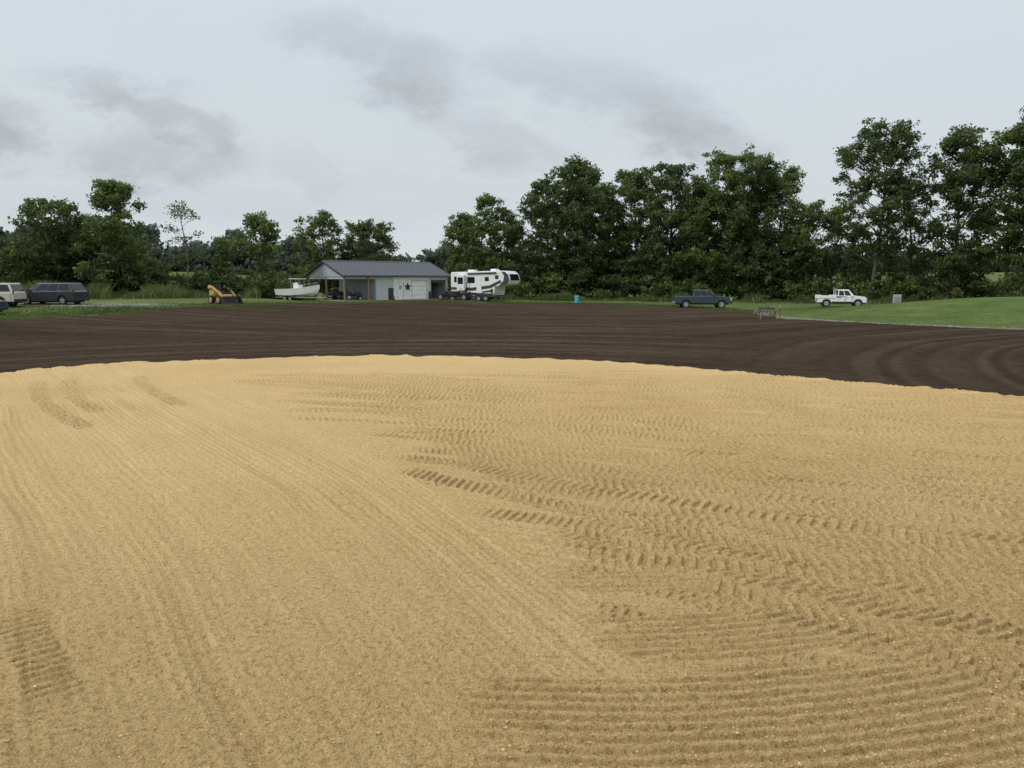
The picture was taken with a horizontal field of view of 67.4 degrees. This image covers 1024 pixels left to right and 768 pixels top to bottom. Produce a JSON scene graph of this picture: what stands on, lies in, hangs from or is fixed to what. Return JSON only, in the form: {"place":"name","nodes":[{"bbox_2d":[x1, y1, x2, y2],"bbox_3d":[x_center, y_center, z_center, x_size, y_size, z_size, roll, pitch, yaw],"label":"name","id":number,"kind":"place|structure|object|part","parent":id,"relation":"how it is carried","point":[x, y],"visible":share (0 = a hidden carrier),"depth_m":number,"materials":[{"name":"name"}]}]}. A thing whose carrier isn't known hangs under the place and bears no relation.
{"place":"outdoors","nodes":[
{"label":"outdoors","id":0,"kind":"place"},
{"bbox_2d":[0,271,1021,320],"bbox_3d":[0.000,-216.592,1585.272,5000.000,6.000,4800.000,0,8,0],"label":"ground","id":1,"kind":"structure","parent":0,"point":[775,305],"depth_m":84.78,"materials":[{"name":"green plant"}]},
{"bbox_2d":[0,300,7,311],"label":"parked car","id":2,"kind":"object","parent":1,"relation":"on","point":[3,305],"visible":1,"depth_m":54.73,"materials":[{"name":"blue paint"}]},
{"bbox_2d":[0,283,27,305],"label":"sport utility vehicle","id":3,"kind":"object","parent":1,"relation":"on","point":[13,294],"visible":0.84,"depth_m":58.65,"materials":[{"name":"beige paint"}]},
{"bbox_3d":[-38.605,-7.288,58.361,0.880,0.518,0.105,-1,8,-6],"label":"window","id":4,"kind":"part","parent":3,"relation":"part of","materials":[{"name":"grey glass"}]},
{"bbox_3d":[-38.206,-7.434,59.287,0.210,0.518,1.632,-1,8,-6],"label":"rear window","id":5,"kind":"part","parent":3,"relation":"part of","materials":[{"name":"grey glass"}]},
{"bbox_2d":[0,245,39,284],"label":"deciduous tree","id":6,"kind":"object","parent":1,"relation":"on","point":[9,263],"visible":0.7,"depth_m":84.96,"materials":[{"name":"green plant"}]},
{"bbox_2d":[0,196,114,282],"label":"deciduous tree","id":7,"kind":"object","parent":1,"relation":"on","point":[47,235],"visible":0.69,"depth_m":86.90,"materials":[{"name":"green plant"}]},
{"bbox_2d":[57,213,122,286],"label":"deciduous tree","id":8,"kind":"object","parent":1,"relation":"on","point":[89,249],"visible":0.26,"depth_m":89.48,"materials":[{"name":"green plant"}]},
{"bbox_2d":[18,302,196,307],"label":"gravel drive","id":9,"kind":"structure","parent":1,"relation":"on","point":[84,304],"depth_m":62.39,"materials":[{"name":"grey gravel"}]},
{"bbox_2d":[22,282,89,304],"bbox_3d":[-37.156,-7.330,62.079,5.140,1.778,2.350,1,8,6],"label":"station wagon","id":10,"kind":"object","parent":9,"relation":"on","point":[62,293],"visible":0.85,"depth_m":61.17,"materials":[{"name":"paint"}]},
{"bbox_3d":[-37.489,-7.702,61.200,1.163,0.483,0.133,1,8,6],"label":"window","id":11,"kind":"part","parent":10,"relation":"part of","materials":[{"name":"grey glass"}]},
{"bbox_3d":[-36.607,-7.689,61.108,0.937,0.483,0.133,1,8,6],"label":"window","id":12,"kind":"part","parent":10,"relation":"part of","materials":[{"name":"grey glass"}]},
{"bbox_3d":[-35.563,-7.674,61.000,0.961,0.483,0.133,1,8,6],"label":"window","id":13,"kind":"part","parent":10,"relation":"part of","materials":[{"name":"grey glass"}]},
{"bbox_3d":[-34.933,-7.800,61.779,0.280,0.483,1.587,1,8,6],"label":"rear window","id":14,"kind":"part","parent":10,"relation":"part of","materials":[{"name":"grey glass"}]},
{"bbox_2d":[66,176,157,291],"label":"deciduous tree","id":15,"kind":"object","parent":1,"relation":"on","point":[105,197],"visible":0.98,"depth_m":85.95,"materials":[{"name":"green plant"}]},
{"bbox_2d":[0,245,294,299],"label":"undergrowth","id":16,"kind":"object","parent":1,"relation":"on","point":[195,281],"visible":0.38,"depth_m":90.32,"materials":[{"name":"green plant"}]},
{"bbox_2d":[136,257,170,283],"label":"deciduous tree","id":17,"kind":"object","parent":1,"relation":"on","point":[153,274],"visible":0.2,"depth_m":92.94,"materials":[{"name":"green plant"}]},
{"bbox_2d":[1,280,318,300],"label":"tall weeds","id":18,"kind":"object","parent":1,"relation":"on","point":[100,290],"visible":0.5,"depth_m":81.84,"materials":[{"name":"green plant"}]},
{"bbox_2d":[161,200,208,277],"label":"deciduous tree","id":19,"kind":"object","parent":1,"relation":"on","point":[188,259],"visible":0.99,"depth_m":90.35,"materials":[{"name":"green plant"}]},
{"bbox_2d":[205,236,240,291],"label":"conifer tree","id":20,"kind":"object","parent":1,"relation":"on","point":[217,262],"visible":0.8,"depth_m":90.53,"materials":[{"name":"green plant"}]},
{"bbox_2d":[208,281,243,303],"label":"skid steer loader","id":21,"kind":"object","parent":1,"relation":"on","point":[217,294],"visible":1,"depth_m":70.20,"materials":[{"name":"yellow metal"}]},
{"bbox_2d":[0,215,499,277],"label":"wood","id":22,"kind":"object","parent":1,"relation":"on","point":[438,257],"visible":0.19,"depth_m":274.70,"materials":[{"name":"green plant"}]},
{"bbox_2d":[229,211,294,289],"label":"deciduous tree","id":23,"kind":"object","parent":1,"relation":"on","point":[260,225],"visible":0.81,"depth_m":93.36,"materials":[{"name":"green plant"}]},
{"bbox_2d":[275,295,325,300],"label":"trailer","id":24,"kind":"object","parent":1,"relation":"on","point":[288,297],"visible":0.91,"depth_m":88.80,"materials":[{"name":"metal"}]},
{"bbox_2d":[274,277,319,296],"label":"motor boat","id":25,"kind":"object","parent":24,"relation":"on","point":[298,289],"visible":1,"depth_m":88.50,"materials":[{"name":"white plastic"}]},
{"bbox_2d":[285,209,364,292],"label":"deciduous tree","id":26,"kind":"object","parent":1,"relation":"on","point":[311,248],"visible":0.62,"depth_m":120.94,"materials":[{"name":"green plant"}]},
{"bbox_2d":[274,270,454,291],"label":"undergrowth","id":27,"kind":"object","parent":1,"relation":"on","point":[294,281],"visible":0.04,"depth_m":126.97,"materials":[{"name":"green plant"}]},
{"bbox_2d":[340,218,400,260],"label":"deciduous tree","id":28,"kind":"object","parent":1,"relation":"on","point":[362,230],"visible":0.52,"depth_m":121.52,"materials":[{"name":"green plant"}]},
{"bbox_2d":[303,260,450,300],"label":"pole barn","id":29,"kind":"structure","parent":1,"relation":"on","point":[379,280],"depth_m":98.30,"materials":[{"name":"metal"}]},
{"bbox_2d":[322,284,337,298],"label":"riding mower","id":30,"kind":"object","parent":29,"relation":"on","point":[324,293],"visible":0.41,"depth_m":99.22,"materials":[{"name":"blue paint"}]},
{"bbox_2d":[332,284,346,299],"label":"riding mower","id":31,"kind":"object","parent":29,"relation":"on","point":[340,293],"visible":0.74,"depth_m":96.55,"materials":[{"name":"black metal"}]},
{"bbox_2d":[345,284,361,299],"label":"riding mower","id":32,"kind":"object","parent":29,"relation":"on","point":[349,295],"visible":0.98,"depth_m":94.73,"materials":[{"name":"black plastic"}]},
{"bbox_2d":[397,283,402,298],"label":"door","id":33,"kind":"structure","parent":29,"relation":"in","point":[399,285],"depth_m":98.40,"materials":[{"name":"white paint"}]},
{"bbox_2d":[412,280,426,298],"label":"garage door","id":34,"kind":"structure","parent":29,"relation":"in","point":[419,287],"depth_m":100.37,"materials":[{"name":"white metal"}]},
{"bbox_2d":[431,280,444,282],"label":"rolled door","id":35,"kind":"structure","parent":29,"relation":"in","point":[432,281],"depth_m":102.12,"materials":[{"name":"grey metal"}]},
{"bbox_2d":[438,282,457,299],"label":"riding mower","id":36,"kind":"object","parent":1,"relation":"on","point":[444,294],"visible":0.94,"depth_m":96.69,"materials":[{"name":"black plastic"}]},
{"bbox_2d":[439,211,482,281],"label":"deciduous tree","id":37,"kind":"object","parent":1,"relation":"on","point":[458,232],"visible":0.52,"depth_m":122.32,"materials":[{"name":"green plant"}]},
{"bbox_2d":[451,282,470,299],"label":"riding mower","id":38,"kind":"object","parent":1,"relation":"on","point":[464,295],"visible":0.93,"depth_m":95.60,"materials":[{"name":"black metal"}]},
{"bbox_2d":[451,269,519,298],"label":"camper trailer","id":39,"kind":"object","parent":1,"relation":"on","point":[494,281],"visible":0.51,"depth_m":99.58,"materials":[{"name":"white metal"}]},
{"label":"window","id":40,"kind":"part","parent":39,"relation":"part of","materials":[{"name":"black glass"}]},
{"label":"window","id":41,"kind":"part","parent":39,"relation":"part of","materials":[{"name":"black glass"}]},
{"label":"door","id":42,"kind":"part","parent":39,"relation":"part of","materials":[{"name":"white paint"}]},
{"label":"front window","id":43,"kind":"part","parent":39,"relation":"part of","materials":[{"name":"black glass"}]},
{"bbox_2d":[468,292,505,300],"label":"flatbed trailer","id":44,"kind":"object","parent":1,"relation":"on","point":[484,298],"visible":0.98,"depth_m":93.91,"materials":[{"name":"black metal"}]},
{"bbox_2d":[449,192,525,297],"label":"deciduous tree","id":45,"kind":"object","parent":1,"relation":"on","point":[490,227],"visible":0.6,"depth_m":118.36,"materials":[{"name":"green plant"}]},
{"bbox_2d":[497,214,543,289],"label":"deciduous tree","id":46,"kind":"object","parent":1,"relation":"on","point":[510,238],"visible":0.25,"depth_m":123.20,"materials":[{"name":"green plant"}]},
{"bbox_2d":[513,173,574,293],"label":"deciduous tree","id":47,"kind":"object","parent":1,"relation":"on","point":[536,211],"visible":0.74,"depth_m":114.57,"materials":[{"name":"green plant"}]},
{"bbox_2d":[540,152,615,296],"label":"deciduous tree","id":48,"kind":"object","parent":1,"relation":"on","point":[579,185],"visible":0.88,"depth_m":111.55,"materials":[{"name":"green plant"}]},
{"bbox_2d":[572,180,637,291],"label":"deciduous tree","id":49,"kind":"object","parent":1,"relation":"on","point":[607,189],"visible":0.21,"depth_m":115.50,"materials":[{"name":"green plant"}]},
{"bbox_2d":[603,166,673,297],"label":"deciduous tree","id":50,"kind":"object","parent":1,"relation":"on","point":[623,245],"visible":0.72,"depth_m":112.21,"materials":[{"name":"green plant"}]},
{"bbox_2d":[631,161,718,293],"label":"deciduous tree","id":51,"kind":"object","parent":1,"relation":"on","point":[677,190],"visible":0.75,"depth_m":108.47,"materials":[{"name":"green plant"}]},
{"bbox_2d":[665,187,727,292],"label":"deciduous tree","id":52,"kind":"object","parent":1,"relation":"on","point":[695,268],"visible":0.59,"depth_m":106.88,"materials":[{"name":"green plant"}]},
{"bbox_2d":[672,290,731,307],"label":"pickup truck","id":53,"kind":"object","parent":1,"relation":"on","point":[702,297],"visible":0.96,"depth_m":79.10,"materials":[{"name":"blue paint"}]},
{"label":"window","id":54,"kind":"part","parent":53,"relation":"part of","materials":[{"name":"grey glass"}]},
{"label":"window","id":55,"kind":"part","parent":53,"relation":"part of","materials":[{"name":"grey glass"}]},
{"bbox_2d":[678,142,773,297],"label":"deciduous tree","id":56,"kind":"object","parent":1,"relation":"on","point":[728,162],"visible":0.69,"depth_m":104.43,"materials":[{"name":"green plant"}]},
{"bbox_2d":[445,229,1023,300],"bbox_3d":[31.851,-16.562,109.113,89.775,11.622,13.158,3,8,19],"label":"undergrowth","id":57,"kind":"object","parent":1,"relation":"on","point":[894,262],"visible":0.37,"depth_m":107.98,"materials":[{"name":"green plant"}]},
{"bbox_2d":[722,152,789,294],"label":"deciduous tree","id":58,"kind":"object","parent":1,"relation":"on","point":[765,179],"visible":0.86,"depth_m":101.95,"materials":[{"name":"green plant"}]},
{"bbox_2d":[496,290,1023,304],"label":"tall weeds","id":59,"kind":"object","parent":1,"relation":"on","point":[751,297],"visible":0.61,"depth_m":102.38,"materials":[{"name":"green plant"}]},
{"bbox_2d":[756,306,778,318],"bbox_3d":[19.065,-5.314,57.306,1.650,1.037,0.588,-1,8,-6],"label":"timber rack","id":60,"kind":"object","parent":1,"relation":"on","point":[767,310],"visible":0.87,"depth_m":57.22,"materials":[{"name":"grey wood"}]},
{"bbox_2d":[519,242,1023,276],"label":"wood","id":61,"kind":"object","parent":1,"relation":"on","point":[998,269],"visible":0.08,"depth_m":365.56,"materials":[{"name":"green plant"}]},
{"bbox_2d":[751,160,828,299],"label":"deciduous tree","id":62,"kind":"object","parent":1,"relation":"on","point":[790,186],"visible":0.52,"depth_m":103.10,"materials":[{"name":"green plant"}]},
{"bbox_2d":[773,198,844,298],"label":"deciduous tree","id":63,"kind":"object","parent":1,"relation":"on","point":[805,241],"visible":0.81,"depth_m":101.55,"materials":[{"name":"green plant"}]},
{"bbox_2d":[809,205,866,294],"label":"deciduous tree","id":64,"kind":"object","parent":1,"relation":"on","point":[834,212],"visible":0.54,"depth_m":103.55,"materials":[{"name":"green plant"}]},
{"bbox_2d":[814,289,866,306],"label":"pickup truck","id":65,"kind":"object","parent":1,"relation":"on","point":[849,297],"visible":0.98,"depth_m":82.70,"materials":[{"name":"white paint"}]},
{"bbox_2d":[838,219,882,295],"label":"deciduous tree","id":66,"kind":"object","parent":1,"relation":"on","point":[854,265],"visible":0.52,"depth_m":101.93,"materials":[{"name":"green plant"}]},
{"bbox_2d":[823,116,948,298],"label":"deciduous tree","id":67,"kind":"object","parent":1,"relation":"on","point":[890,153],"visible":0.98,"depth_m":94.69,"materials":[{"name":"green plant"}]},
{"bbox_2d":[761,308,1022,329],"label":"gravel edge","id":68,"kind":"object","parent":1,"relation":"on","point":[896,323],"visible":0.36,"depth_m":49.75,"materials":[{"name":"grey gravel"}]},
{"bbox_2d":[754,312,1023,329],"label":"edge stones","id":69,"kind":"object","parent":68,"relation":"on","point":[872,322],"visible":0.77,"depth_m":52.07,"materials":[{"name":"grey stone"}]},
{"bbox_2d":[893,295,900,302],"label":"utility cabinet","id":70,"kind":"object","parent":1,"relation":"on","point":[896,298],"visible":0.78,"depth_m":89.20,"materials":[{"name":"paint"}]},
{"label":"door","id":71,"kind":"part","parent":70,"relation":"part of","materials":[{"name":"metal"}]},
{"bbox_2d":[879,178,944,294],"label":"deciduous tree","id":72,"kind":"object","parent":1,"relation":"on","point":[912,249],"visible":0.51,"depth_m":98.87,"materials":[{"name":"green plant"}]},
{"bbox_2d":[907,123,1006,297],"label":"deciduous tree","id":73,"kind":"object","parent":1,"relation":"on","point":[971,157],"visible":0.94,"depth_m":92.88,"materials":[{"name":"green plant"}]},
{"bbox_2d":[963,204,1003,297],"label":"deciduous tree","id":74,"kind":"object","parent":1,"relation":"on","point":[979,257],"visible":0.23,"depth_m":97.27,"materials":[{"name":"green plant"}]},
{"bbox_2d":[963,121,1023,294],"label":"deciduous tree","id":75,"kind":"object","parent":1,"relation":"on","point":[1002,170],"visible":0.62,"depth_m":92.33,"materials":[{"name":"green plant"}]},
{"bbox_2d":[985,106,1023,268],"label":"deciduous tree","id":76,"kind":"object","parent":1,"relation":"on","point":[1015,180],"visible":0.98,"depth_m":89.84,"materials":[{"name":"green plant"}]},
{"bbox_2d":[0,301,1023,395],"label":"dark soil","id":77,"kind":"structure","parent":0,"point":[989,360],"depth_m":37.49,"materials":[{"name":"brown soil"}]},
{"bbox_2d":[0,354,1023,767],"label":"sand pad","id":78,"kind":"object","parent":77,"relation":"on","point":[176,394],"visible":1,"depth_m":7.85,"materials":[{"name":"beige sand"}]},
{"bbox_2d":[0,390,1023,767],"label":"loose clods","id":79,"kind":"object","parent":78,"relation":"on","point":[520,620],"visible":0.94,"depth_m":6.32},
{"bbox_2d":[0,0,1023,261],"label":"sky","id":80,"kind":"structure","parent":0,"point":[404,113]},
{"bbox_2d":[761,297,1023,328],"bbox_3d":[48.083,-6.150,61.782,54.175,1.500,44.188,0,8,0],"label":"lawn","id":81,"kind":"structure","parent":0,"point":[1015,305],"depth_m":56.28,"materials":[{"name":"green plant"}]}
]}

